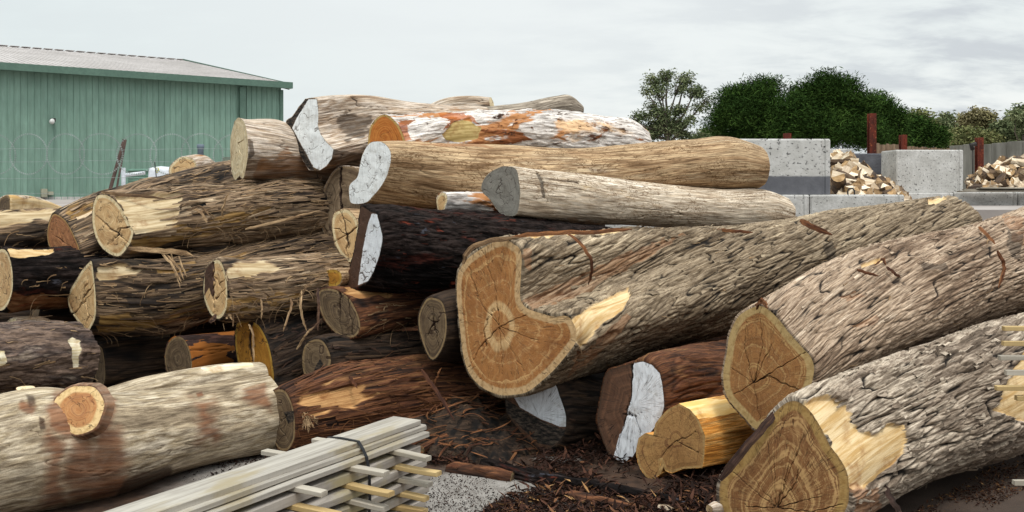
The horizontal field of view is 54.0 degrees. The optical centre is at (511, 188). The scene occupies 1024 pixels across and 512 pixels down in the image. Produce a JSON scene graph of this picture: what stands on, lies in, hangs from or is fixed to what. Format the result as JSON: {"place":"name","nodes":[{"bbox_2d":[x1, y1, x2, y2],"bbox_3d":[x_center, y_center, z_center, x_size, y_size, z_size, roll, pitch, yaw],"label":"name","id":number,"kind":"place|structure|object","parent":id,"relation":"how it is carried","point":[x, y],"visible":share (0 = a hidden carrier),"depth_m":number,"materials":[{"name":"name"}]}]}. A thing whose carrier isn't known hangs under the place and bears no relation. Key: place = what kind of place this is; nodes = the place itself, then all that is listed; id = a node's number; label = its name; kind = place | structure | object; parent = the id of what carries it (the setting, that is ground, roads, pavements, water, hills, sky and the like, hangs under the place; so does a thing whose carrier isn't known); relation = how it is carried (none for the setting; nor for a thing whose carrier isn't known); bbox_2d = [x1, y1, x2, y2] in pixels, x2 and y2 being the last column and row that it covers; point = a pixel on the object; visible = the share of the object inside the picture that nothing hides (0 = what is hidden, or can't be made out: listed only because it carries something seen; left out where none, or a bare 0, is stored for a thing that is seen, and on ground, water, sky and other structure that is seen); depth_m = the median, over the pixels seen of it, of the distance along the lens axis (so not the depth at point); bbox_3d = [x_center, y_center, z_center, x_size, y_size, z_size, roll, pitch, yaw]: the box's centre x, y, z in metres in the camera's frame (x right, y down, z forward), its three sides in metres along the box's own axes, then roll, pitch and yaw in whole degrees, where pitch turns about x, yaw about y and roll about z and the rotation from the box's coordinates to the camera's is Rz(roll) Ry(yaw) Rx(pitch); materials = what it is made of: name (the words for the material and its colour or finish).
{"place":"outdoors","nodes":[
{"label":"outdoors","id":0,"kind":"place"},
{"bbox_2d":[126,169,148,182],"bbox_3d":[-8.535,-0.115,25.000,2.000,0.790,2.000,0,0,0],"label":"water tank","id":1,"kind":"object","parent":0,"point":[133,178],"visible":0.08,"depth_m":24.18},
{"bbox_2d":[0,0,1023,152],"label":"sky","id":2,"kind":"structure","parent":0,"point":[938,55],"materials":[{"name":"white"}]},
{"bbox_2d":[42,443,1023,511],"bbox_3d":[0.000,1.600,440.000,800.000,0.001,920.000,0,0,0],"label":"ground","id":3,"kind":"structure","parent":0,"point":[913,500],"depth_m":5.38,"materials":[{"name":"gravel"}]},
{"bbox_2d":[7,316,49,321],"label":"log","id":4,"kind":"object","parent":3,"relation":"on","point":[18,318],"visible":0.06,"depth_m":6.65,"materials":[{"name":"grey wood"}]},
{"bbox_2d":[0,246,135,318],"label":"log","id":5,"kind":"object","parent":4,"relation":"on","point":[38,278],"visible":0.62,"depth_m":6.65,"materials":[{"name":"brown wood"}]},
{"bbox_2d":[0,133,229,193],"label":"razor wire fence","id":6,"kind":"object","parent":3,"relation":"on","point":[150,149],"visible":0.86,"depth_m":12.50,"materials":[{"name":"metal"}]},
{"bbox_2d":[91,336,154,386],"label":"log","id":7,"kind":"object","parent":3,"relation":"on","point":[98,339],"visible":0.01,"depth_m":7.43,"materials":[{"name":"brown wood"}]},
{"bbox_2d":[32,308,105,335],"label":"log","id":8,"kind":"object","parent":7,"relation":"on","point":[64,314],"visible":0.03,"depth_m":7.25,"materials":[{"name":"brown wood"}]},
{"bbox_2d":[0,310,31,321],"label":"log","id":9,"kind":"object","parent":8,"relation":"on","point":[4,317],"visible":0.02,"depth_m":7.34,"materials":[{"name":"brown plant"}]},
{"bbox_2d":[134,244,241,258],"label":"log","id":10,"kind":"object","parent":8,"relation":"on","point":[197,250],"visible":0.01,"depth_m":8.04,"materials":[{"name":"brown plant"}]},
{"bbox_2d":[0,206,60,248],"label":"log","id":11,"kind":"object","parent":10,"relation":"on","point":[23,228],"visible":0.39,"depth_m":7.32,"materials":[{"name":"beige wood"}]},
{"bbox_2d":[0,195,60,209],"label":"log","id":12,"kind":"object","parent":11,"relation":"on","point":[17,202],"visible":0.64,"depth_m":8.08,"materials":[{"name":"brown wood"}]},
{"bbox_2d":[47,160,256,254],"bbox_3d":[-2.596,0.145,8.118,0.696,0.906,2.318,0,0,35],"label":"log","id":13,"kind":"object","parent":10,"relation":"on","point":[70,224],"visible":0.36,"depth_m":7.30,"materials":[{"name":"brown plant"}]},
{"bbox_2d":[95,336,171,387],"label":"log","id":14,"kind":"object","parent":7,"relation":"on","point":[127,359],"visible":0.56,"depth_m":6.93,"materials":[{"name":"brown plant"}]},
{"bbox_2d":[155,320,236,336],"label":"log","id":15,"kind":"object","parent":7,"relation":"on","point":[216,326],"depth_m":7.43,"materials":[{"name":"brown plant"}]},
{"bbox_2d":[164,331,236,371],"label":"log","id":16,"kind":"object","parent":7,"relation":"on","point":[182,352],"visible":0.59,"depth_m":6.75,"materials":[{"name":"orange plant"}]},
{"bbox_2d":[0,373,278,511],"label":"log","id":17,"kind":"object","parent":3,"relation":"on","point":[78,443],"visible":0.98,"depth_m":5.09,"materials":[{"name":"beige plant"}]},
{"bbox_2d":[0,316,100,393],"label":"log","id":18,"kind":"object","parent":17,"relation":"on","point":[57,354],"visible":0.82,"depth_m":5.91,"materials":[{"name":"brown wood"}]},
{"bbox_2d":[98,362,268,392],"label":"log","id":19,"kind":"object","parent":17,"relation":"on","point":[197,375],"visible":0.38,"depth_m":5.93,"materials":[{"name":"beige wood"}]},
{"bbox_2d":[203,243,351,361],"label":"log","id":20,"kind":"object","parent":19,"relation":"on","point":[248,289],"visible":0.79,"depth_m":6.51,"materials":[{"name":"brown wood"}]},
{"bbox_2d":[332,208,359,262],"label":"log","id":21,"kind":"object","parent":20,"relation":"on","point":[344,225],"visible":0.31,"depth_m":6.96,"materials":[{"name":"brown wood"}]},
{"bbox_2d":[348,136,769,208],"bbox_3d":[0.460,-0.132,8.015,3.491,0.624,0.516,0,0,-21],"label":"log","id":22,"kind":"object","parent":21,"relation":"on","point":[418,174],"visible":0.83,"depth_m":7.73,"materials":[{"name":"brown wood"}]},
{"bbox_2d":[436,191,498,212],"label":"log","id":23,"kind":"object","parent":22,"relation":"on","point":[480,201],"visible":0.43,"depth_m":7.29,"materials":[{"name":"white wood"}]},
{"bbox_2d":[368,108,651,147],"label":"log","id":24,"kind":"object","parent":22,"relation":"on","point":[552,128],"visible":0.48,"depth_m":8.15,"materials":[{"name":"white plant"}]},
{"bbox_2d":[0,45,292,198],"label":"green shed","id":25,"kind":"structure","parent":3,"relation":"on","point":[47,95],"depth_m":29.42,"materials":[{"name":"metal"}]},
{"bbox_2d":[183,455,265,479],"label":"bark litter","id":26,"kind":"object","parent":3,"relation":"on","point":[224,466],"visible":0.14,"depth_m":5.81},
{"bbox_2d":[273,353,505,451],"bbox_3d":[-0.455,1.472,6.565,1.034,0.902,2.145,0,0,40],"label":"log","id":27,"kind":"object","parent":3,"relation":"on","point":[334,399],"visible":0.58,"depth_m":6.14,"materials":[{"name":"red plant"}]},
{"bbox_2d":[301,330,425,374],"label":"log","id":28,"kind":"object","parent":27,"relation":"on","point":[319,351],"visible":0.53,"depth_m":6.48,"materials":[{"name":"brown wood"}]},
{"bbox_2d":[319,286,434,342],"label":"log","id":29,"kind":"object","parent":28,"relation":"on","point":[348,311],"visible":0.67,"depth_m":6.60,"materials":[{"name":"red plant"}]},
{"bbox_2d":[326,268,349,285],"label":"log","id":30,"kind":"object","parent":29,"relation":"on","point":[338,276],"visible":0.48,"depth_m":6.74,"materials":[{"name":"yellow wood"}]},
{"bbox_2d":[346,204,611,299],"bbox_3d":[-0.153,0.447,6.948,1.913,0.700,0.578,0,0,-21],"label":"log","id":31,"kind":"object","parent":29,"relation":"on","point":[403,249],"visible":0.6,"depth_m":6.60,"materials":[{"name":"brown plant"}]},
{"bbox_2d":[481,166,795,227],"bbox_3d":[1.100,0.124,7.884,2.955,0.564,0.444,0,0,-36],"label":"log","id":32,"kind":"object","parent":31,"relation":"on","point":[570,197],"visible":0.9,"depth_m":7.53,"materials":[{"name":"brown wood"}]},
{"bbox_2d":[418,288,462,361],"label":"log","id":33,"kind":"object","parent":27,"relation":"on","point":[438,329],"visible":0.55,"depth_m":6.35,"materials":[{"name":"brown wood"}]},
{"bbox_2d":[393,326,417,330],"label":"log","id":34,"kind":"object","parent":3,"relation":"on","point":[415,328],"visible":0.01,"depth_m":7.49,"materials":[{"name":"brown wood"}]},
{"bbox_2d":[234,310,332,385],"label":"log","id":35,"kind":"object","parent":34,"relation":"on","point":[278,355],"visible":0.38,"depth_m":6.56,"materials":[{"name":"brown wood"}]},
{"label":"log","id":36,"kind":"object","parent":34,"relation":"on","visible":0},
{"bbox_2d":[67,231,337,345],"bbox_3d":[-2.050,0.684,7.313,2.114,0.739,0.568,0,0,-39],"label":"log","id":37,"kind":"object","parent":36,"relation":"on","point":[129,297],"visible":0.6,"depth_m":6.77,"materials":[{"name":"brown plant"}]},
{"bbox_2d":[92,174,333,285],"bbox_3d":[-2.070,0.265,7.296,1.690,0.787,0.853,0,0,-39],"label":"log","id":38,"kind":"object","parent":37,"relation":"on","point":[131,223],"visible":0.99,"depth_m":7.18,"materials":[{"name":"brown plant"}]},
{"bbox_2d":[322,165,360,237],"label":"log","id":39,"kind":"object","parent":37,"relation":"on","point":[338,182],"visible":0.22,"depth_m":7.74,"materials":[{"name":"brown wood"}]},
{"bbox_2d":[286,94,488,170],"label":"log","id":40,"kind":"object","parent":39,"relation":"on","point":[330,131],"visible":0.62,"depth_m":7.78,"materials":[{"name":"brown wood"}]},
{"bbox_2d":[486,94,583,112],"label":"log","id":41,"kind":"object","parent":40,"relation":"on","point":[565,102],"visible":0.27,"depth_m":9.75,"materials":[{"name":"grey wood"}]},
{"bbox_2d":[431,96,493,106],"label":"log","id":42,"kind":"object","parent":41,"relation":"on","point":[469,101],"visible":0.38,"depth_m":9.94,"materials":[{"name":"brown wood"}]},
{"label":"log","id":43,"kind":"object","parent":37,"relation":"on","visible":0},
{"bbox_2d":[230,118,360,184],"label":"log","id":44,"kind":"object","parent":43,"relation":"on","point":[263,150],"visible":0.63,"depth_m":7.64,"materials":[{"name":"brown wood"}]},
{"bbox_2d":[386,499,425,511],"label":"sawn board","id":45,"kind":"object","parent":3,"relation":"on","point":[411,502],"visible":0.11,"depth_m":4.88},
{"bbox_2d":[358,486,428,511],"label":"sawn board","id":46,"kind":"object","parent":45,"relation":"on","point":[393,501],"visible":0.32,"depth_m":4.75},
{"bbox_2d":[395,490,428,501],"bbox_3d":[-0.569,1.445,4.779,0.390,0.026,0.051,0,0,28],"label":"spacer stick","id":47,"kind":"object","parent":46,"relation":"on","point":[415,496],"visible":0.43,"depth_m":4.71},
{"bbox_2d":[329,473,430,511],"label":"sawn board","id":48,"kind":"object","parent":47,"relation":"on","point":[397,488],"visible":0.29,"depth_m":4.63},
{"bbox_2d":[277,459,426,511],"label":"sawn board","id":49,"kind":"object","parent":48,"relation":"on","point":[336,496],"visible":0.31,"depth_m":4.42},
{"bbox_2d":[284,502,341,511],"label":"spacer stick","id":50,"kind":"object","parent":49,"relation":"on","point":[300,507],"visible":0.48,"depth_m":4.09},
{"bbox_2d":[232,444,420,511],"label":"sawn board","id":51,"kind":"object","parent":50,"relation":"on","point":[280,501],"visible":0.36,"depth_m":4.34,"materials":[{"name":"wood"}]},
{"bbox_2d":[288,485,327,497],"bbox_3d":[-0.973,1.241,4.199,0.470,0.026,0.051,0,0,27],"label":"spacer stick","id":52,"kind":"object","parent":51,"relation":"on","point":[312,491],"visible":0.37,"depth_m":4.11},
{"bbox_2d":[311,437,325,442],"bbox_3d":[-0.819,1.240,4.875,0.360,0.022,0.045,0,0,29],"label":"spacer stick","id":53,"kind":"object","parent":51,"relation":"on","point":[316,439],"visible":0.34,"depth_m":4.94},
{"bbox_2d":[203,431,428,511],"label":"sawn board","id":54,"kind":"object","parent":53,"relation":"on","point":[265,493],"visible":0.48,"depth_m":4.24,"materials":[{"name":"wood"}]},
{"bbox_2d":[177,424,426,511],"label":"sawn board","id":55,"kind":"object","parent":54,"relation":"on","point":[225,498],"visible":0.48,"depth_m":4.18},
{"bbox_2d":[104,416,420,511],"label":"sawn board","id":56,"kind":"object","parent":55,"relation":"on","point":[199,491],"visible":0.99,"depth_m":4.12,"materials":[{"name":"wood"}]},
{"bbox_2d":[326,436,370,511],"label":"strap","id":57,"kind":"object","parent":56,"relation":"attached to","point":[367,462],"visible":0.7,"depth_m":4.53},
{"bbox_2d":[343,465,389,476],"bbox_3d":[-0.765,1.241,4.497,0.493,0.026,0.051,0,0,28],"label":"spacer stick","id":58,"kind":"object","parent":51,"relation":"on","point":[367,470],"visible":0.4,"depth_m":4.41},
{"bbox_2d":[386,449,430,461],"bbox_3d":[-0.565,1.241,4.747,0.430,0.026,0.051,0,0,33],"label":"spacer stick","id":59,"kind":"object","parent":51,"relation":"on","point":[412,455],"visible":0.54,"depth_m":4.67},
{"bbox_2d":[340,482,394,497],"bbox_3d":[-0.716,1.311,4.443,0.470,0.026,0.052,0,0,32],"label":"spacer stick","id":60,"kind":"object","parent":49,"relation":"on","point":[368,489],"visible":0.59,"depth_m":4.37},
{"bbox_2d":[390,463,441,476],"bbox_3d":[-0.538,1.311,4.747,0.475,0.026,0.051,0,0,31],"label":"spacer stick","id":61,"kind":"object","parent":49,"relation":"on","point":[417,470],"visible":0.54,"depth_m":4.67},
{"bbox_2d":[343,497,388,511],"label":"spacer stick","id":62,"kind":"object","parent":48,"relation":"on","point":[369,504],"visible":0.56,"depth_m":4.37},
{"bbox_2d":[392,476,432,487],"bbox_3d":[-0.560,1.378,4.779,0.405,0.026,0.051,0,0,29],"label":"spacer stick","id":63,"kind":"object","parent":48,"relation":"on","point":[415,482],"visible":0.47,"depth_m":4.71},
{"bbox_2d":[390,504,427,511],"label":"spacer stick","id":64,"kind":"object","parent":45,"relation":"on","point":[404,508],"visible":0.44,"depth_m":4.72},
{"bbox_2d":[425,472,525,511],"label":"gravel","id":65,"kind":"structure","parent":3,"relation":"on","point":[460,484],"depth_m":5.23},
{"bbox_2d":[403,392,554,463],"bbox_3d":[-0.330,1.538,6.350,1.612,0.419,1.300,0,0,0],"label":"debris mound","id":66,"kind":"object","parent":3,"relation":"on","point":[502,450],"visible":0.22,"depth_m":6.12,"materials":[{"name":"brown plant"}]},
{"bbox_2d":[445,461,514,481],"bbox_3d":[-0.180,1.590,5.618,0.422,0.098,0.089,0,0,28],"label":"bark slab","id":67,"kind":"object","parent":3,"relation":"on","point":[484,471],"depth_m":5.58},
{"bbox_2d":[505,372,605,450],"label":"log","id":68,"kind":"object","parent":3,"relation":"on","point":[563,413],"visible":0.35,"depth_m":6.13,"materials":[{"name":"black wood"}]},
{"bbox_2d":[455,195,982,397],"bbox_3d":[1.800,0.658,7.444,5.092,1.200,1.022,0,0,-39],"label":"log","id":69,"kind":"object","parent":68,"relation":"on","point":[538,312],"visible":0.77,"depth_m":6.31,"materials":[{"name":"brown plant"}]},
{"bbox_2d":[421,433,726,507],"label":"bark litter","id":70,"kind":"object","parent":3,"relation":"on","point":[705,487],"visible":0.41,"depth_m":5.62,"materials":[{"name":"wood"}]},
{"bbox_2d":[479,457,705,508],"bbox_3d":[0.415,1.573,5.330,1.446,0.079,0.136,0,0,33],"label":"bark slab","id":71,"kind":"object","parent":70,"relation":"on","point":[526,474],"depth_m":5.40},
{"bbox_2d":[477,469,715,511],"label":"bark litter","id":72,"kind":"object","parent":3,"relation":"on","point":[548,503],"visible":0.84,"depth_m":5.03,"materials":[{"name":"wood"}]},
{"bbox_2d":[706,501,723,511],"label":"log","id":73,"kind":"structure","parent":72,"relation":"on","point":[715,506],"depth_m":4.70,"materials":[{"name":"brown wood"}]},
{"bbox_2d":[562,490,643,511],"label":"bark slab","id":74,"kind":"object","parent":3,"relation":"on","point":[581,494],"depth_m":5.07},
{"bbox_2d":[596,340,725,462],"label":"log","id":75,"kind":"object","parent":3,"relation":"on","point":[640,397],"visible":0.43,"depth_m":5.87,"materials":[{"name":"brown wood"}]},
{"bbox_2d":[636,395,753,478],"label":"log","id":76,"kind":"object","parent":3,"relation":"on","point":[705,432],"visible":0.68,"depth_m":5.52,"materials":[{"name":"beige wood"}]},
{"bbox_2d":[716,312,1023,511],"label":"log","id":77,"kind":"object","parent":3,"relation":"on","point":[875,435],"visible":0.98,"depth_m":4.74,"materials":[{"name":"brown wood"}]},
{"bbox_2d":[912,453,1023,511],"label":"bark litter","id":78,"kind":"object","parent":3,"relation":"on","point":[989,489],"visible":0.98,"depth_m":5.31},
{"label":"log","id":79,"kind":"object","parent":3,"relation":"on","visible":0},
{"bbox_2d":[721,206,1023,430],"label":"log","id":80,"kind":"object","parent":79,"relation":"on","point":[847,310],"visible":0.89,"depth_m":5.65,"materials":[{"name":"grey plant"}]},
{"bbox_2d":[45,192,1023,220],"bbox_3d":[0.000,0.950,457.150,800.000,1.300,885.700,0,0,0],"label":"yard","id":81,"kind":"structure","parent":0,"point":[987,211],"depth_m":16.12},
{"bbox_2d":[108,139,124,188],"bbox_3d":[-8.548,-0.517,21.750,0.078,1.128,0.431,0,0,33],"label":"leaning bar","id":82,"kind":"object","parent":81,"relation":"on","point":[116,167],"visible":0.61,"depth_m":21.71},
{"bbox_2d":[148,166,168,176],"bbox_3d":[-7.026,-0.079,20.393,0.605,0.773,0.629,0,0,0],"label":"bulk bag","id":83,"kind":"object","parent":81,"relation":"on","point":[162,169],"visible":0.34,"depth_m":20.10,"materials":[{"name":"white plastic"}]},
{"bbox_2d":[628,67,719,141],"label":"tree","id":84,"kind":"object","parent":81,"relation":"on","point":[665,125],"visible":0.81,"depth_m":45.83,"materials":[{"name":"green plant"}]},
{"bbox_2d":[698,72,789,138],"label":"tree","id":85,"kind":"object","parent":81,"relation":"on","point":[737,111],"visible":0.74,"depth_m":41.33,"materials":[{"name":"green plant"}]},
{"bbox_2d":[781,195,808,216],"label":"concrete block","id":86,"kind":"structure","parent":81,"relation":"on","point":[800,203],"depth_m":13.50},
{"bbox_2d":[742,139,829,194],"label":"concrete block","id":87,"kind":"structure","parent":86,"relation":"on","point":[799,166],"depth_m":13.56,"materials":[{"name":"concrete"}]},
{"bbox_2d":[754,66,895,152],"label":"tree","id":88,"kind":"object","parent":81,"relation":"on","point":[835,108],"visible":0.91,"depth_m":40.48,"materials":[{"name":"green plant"}]},
{"bbox_2d":[809,188,903,213],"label":"concrete block","id":89,"kind":"structure","parent":81,"relation":"on","point":[819,203],"depth_m":13.50,"materials":[{"name":"concrete"}]},
{"bbox_2d":[830,167,911,199],"bbox_3d":[5.931,-0.014,16.711,1.424,0.868,5.139,0,0,18],"label":"firewood mass","id":90,"kind":"object","parent":81,"relation":"on","point":[833,190],"visible":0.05,"depth_m":15.28,"materials":[{"name":"brown wood"}]},
{"bbox_2d":[830,174,845,187],"bbox_3d":[4.892,-0.089,15.039,0.227,0.126,0.357,-14,-23,14],"label":"firewood","id":91,"kind":"object","parent":90,"relation":"on","point":[838,181],"visible":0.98,"depth_m":14.91,"materials":[{"name":"brown wood"}]},
{"bbox_2d":[867,113,876,152],"bbox_3d":[7.339,-0.617,20.497,0.140,1.834,0.165,0,0,0],"label":"steel post","id":92,"kind":"object","parent":81,"relation":"on","point":[871,132],"visible":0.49,"depth_m":20.42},
{"bbox_2d":[857,88,917,149],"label":"tree","id":93,"kind":"object","parent":81,"relation":"on","point":[897,113],"visible":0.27,"depth_m":42.34,"materials":[{"name":"green plant"}]},
{"bbox_2d":[877,143,955,192],"bbox_3d":[10.202,-0.399,25.608,4.445,1.407,0.907,0,0,-35],"label":"paling fence","id":94,"kind":"object","parent":81,"relation":"on","point":[886,147],"visible":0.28,"depth_m":24.83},
{"bbox_2d":[906,107,944,128],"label":"tree","id":95,"kind":"object","parent":81,"relation":"on","point":[924,112],"visible":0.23,"depth_m":57.78,"materials":[{"name":"green plant"}]},
{"bbox_2d":[906,111,954,149],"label":"tree","id":96,"kind":"object","parent":81,"relation":"on","point":[927,133],"visible":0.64,"depth_m":45.60,"materials":[{"name":"green plant"}]},
{"bbox_2d":[934,110,963,132],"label":"tree","id":97,"kind":"object","parent":81,"relation":"on","point":[948,119],"visible":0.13,"depth_m":61.51,"materials":[{"name":"green plant"}]},
{"bbox_2d":[942,124,1005,148],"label":"tree","id":98,"kind":"object","parent":81,"relation":"on","point":[966,135],"visible":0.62,"depth_m":59.41,"materials":[{"name":"green plant"}]},
{"bbox_2d":[938,192,1016,204],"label":"concrete block","id":99,"kind":"structure","parent":81,"relation":"on","point":[990,198],"depth_m":18.20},
{"bbox_2d":[954,105,1001,129],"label":"tree","id":100,"kind":"object","parent":81,"relation":"on","point":[974,116],"visible":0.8,"depth_m":63.32,"materials":[{"name":"green plant"}]},
{"bbox_2d":[975,137,983,171],"bbox_3d":[13.019,-0.563,27.997,0.170,1.727,0.195,0,0,0],"label":"steel post","id":101,"kind":"object","parent":81,"relation":"on","point":[979,154],"visible":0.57,"depth_m":27.91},
{"bbox_2d":[966,174,1023,190],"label":"firewood mass","id":102,"kind":"object","parent":81,"relation":"on","point":[983,182],"visible":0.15,"depth_m":19.32,"materials":[{"name":"brown wood"}]},
{"bbox_2d":[979,115,1021,142],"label":"tree","id":103,"kind":"object","parent":81,"relation":"on","point":[1005,129],"visible":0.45,"depth_m":61.27,"materials":[{"name":"green plant"}]},
{"bbox_2d":[1002,102,1023,140],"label":"tree","id":104,"kind":"object","parent":81,"relation":"on","point":[1016,116],"visible":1,"depth_m":57.70,"materials":[{"name":"green plant"}]},
{"bbox_2d":[854,153,880,174],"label":"concrete block","id":105,"kind":"structure","parent":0,"point":[872,161],"depth_m":19.30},
{"bbox_2d":[949,141,1023,190],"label":"fence","id":106,"kind":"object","parent":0,"point":[993,152],"depth_m":28.37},
{"bbox_3d":[7.385,1.198,18.585,1.246,0.765,0.750,0,0,0],"label":"concrete block","id":107,"kind":"object","parent":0,"visible":0},
{"bbox_2d":[909,193,952,199],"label":"concrete block","id":108,"kind":"structure","parent":107,"relation":"on","point":[919,195],"depth_m":18.20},
{"bbox_2d":[881,150,962,191],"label":"concrete block","id":109,"kind":"structure","parent":108,"relation":"on","point":[925,170],"depth_m":18.28,"materials":[{"name":"concrete"}]},
{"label":"log","id":110,"kind":"object","parent":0,"visible":0},
{"bbox_2d":[169,154,213,173],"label":"log","id":111,"kind":"object","parent":110,"relation":"on","point":[183,163],"visible":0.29,"depth_m":11.51,"materials":[{"name":"brown wood"}]},
{"bbox_3d":[2.737,0.922,4.450,0.340,0.034,0.500,0,0,0],"label":"sawn board","id":112,"kind":"object","parent":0,"visible":0},
{"bbox_2d":[994,385,1023,390],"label":"spacer stick","id":113,"kind":"object","parent":112,"relation":"on","point":[1009,387],"visible":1,"depth_m":4.50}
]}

